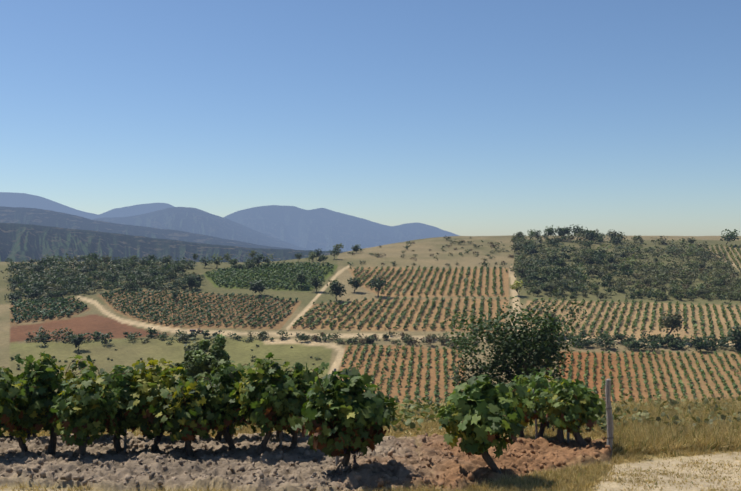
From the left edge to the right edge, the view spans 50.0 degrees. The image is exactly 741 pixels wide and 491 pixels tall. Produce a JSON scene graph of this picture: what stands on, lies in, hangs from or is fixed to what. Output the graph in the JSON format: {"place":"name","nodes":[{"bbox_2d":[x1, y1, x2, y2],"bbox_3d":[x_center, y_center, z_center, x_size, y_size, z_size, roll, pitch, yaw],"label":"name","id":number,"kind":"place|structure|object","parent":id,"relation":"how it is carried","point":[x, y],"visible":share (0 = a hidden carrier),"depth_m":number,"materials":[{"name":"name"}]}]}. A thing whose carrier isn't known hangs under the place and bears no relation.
{"place":"outdoors","nodes":[
{"label":"outdoors","id":0,"kind":"place"},
{"bbox_2d":[0,192,173,219],"bbox_3d":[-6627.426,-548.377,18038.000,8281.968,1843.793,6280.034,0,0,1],"label":"mountain","id":1,"kind":"structure","parent":0,"point":[12,199],"depth_m":20739.39,"materials":[{"name":"blue stone"}]},
{"bbox_2d":[0,206,294,249],"bbox_3d":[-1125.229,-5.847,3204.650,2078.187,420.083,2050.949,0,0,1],"label":"mountain ridge","id":2,"kind":"structure","parent":0,"point":[33,216],"depth_m":4078.08,"materials":[{"name":"blue stone"}]},
{"bbox_2d":[0,223,347,261],"bbox_3d":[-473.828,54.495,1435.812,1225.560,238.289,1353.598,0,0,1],"label":"hill","id":3,"kind":"structure","parent":0,"point":[22,242],"depth_m":1964.64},
{"bbox_2d":[92,207,313,250],"bbox_3d":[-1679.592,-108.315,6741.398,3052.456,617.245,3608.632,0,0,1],"label":"mountain","id":4,"kind":"structure","parent":0,"point":[192,220],"depth_m":7808.18,"materials":[{"name":"blue stone"}]},
{"bbox_2d":[223,205,458,251],"bbox_3d":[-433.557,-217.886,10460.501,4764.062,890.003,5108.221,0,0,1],"label":"mountain","id":5,"kind":"structure","parent":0,"point":[323,229],"depth_m":11568.48,"materials":[{"name":"blue stone"}]},
{"bbox_2d":[0,235,740,490],"bbox_3d":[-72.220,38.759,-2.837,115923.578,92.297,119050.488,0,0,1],"label":"ground","id":6,"kind":"structure","parent":0,"point":[98,313],"depth_m":196.24,"materials":[{"name":"soil"}]},
{"bbox_2d":[189,328,202,332],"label":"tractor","id":7,"kind":"object","parent":6,"relation":"on","point":[197,331],"visible":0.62,"depth_m":216.13,"materials":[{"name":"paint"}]},
{"bbox_2d":[0,351,605,473],"bbox_3d":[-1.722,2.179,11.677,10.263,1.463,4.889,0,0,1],"label":"vine canes","id":8,"kind":"object","parent":6,"relation":"on","point":[236,392],"visible":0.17,"depth_m":11.28,"materials":[{"name":"brown plant"}]},
{"bbox_2d":[9,414,579,462],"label":"grapes","id":9,"kind":"object","parent":8,"relation":"hanging from","point":[345,449],"visible":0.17,"depth_m":11.35,"materials":[{"name":"food"}]},
{"bbox_2d":[0,431,612,490],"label":"soil clods","id":10,"kind":"object","parent":6,"relation":"on","point":[355,465],"visible":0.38,"depth_m":10.08,"materials":[{"name":"brown soil"}]},
{"bbox_2d":[123,368,613,465],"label":"vine posts","id":11,"kind":"object","parent":6,"relation":"on","point":[609,419],"visible":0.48,"depth_m":11.68,"materials":[{"name":"wood"}]},
{"bbox_2d":[0,394,740,490],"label":"dry grass tufts","id":12,"kind":"object","parent":6,"relation":"on","point":[634,439],"visible":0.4,"depth_m":12.20,"materials":[{"name":"beige plant"}]},
{"bbox_2d":[9,244,740,402],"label":"vineyard rows","id":13,"kind":"object","parent":6,"relation":"on","point":[231,280],"visible":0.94,"depth_m":243.35,"materials":[{"name":"green plant"}]},
{"bbox_2d":[0,224,740,432],"bbox_3d":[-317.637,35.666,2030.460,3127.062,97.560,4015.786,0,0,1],"label":"tree","id":14,"kind":"object","parent":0,"point":[198,360],"depth_m":276.04,"materials":[{"name":"green plant"}]},
{"bbox_2d":[0,0,740,235],"label":"sky","id":15,"kind":"structure","parent":0,"point":[459,117],"materials":[{"name":"blue"}]}
]}

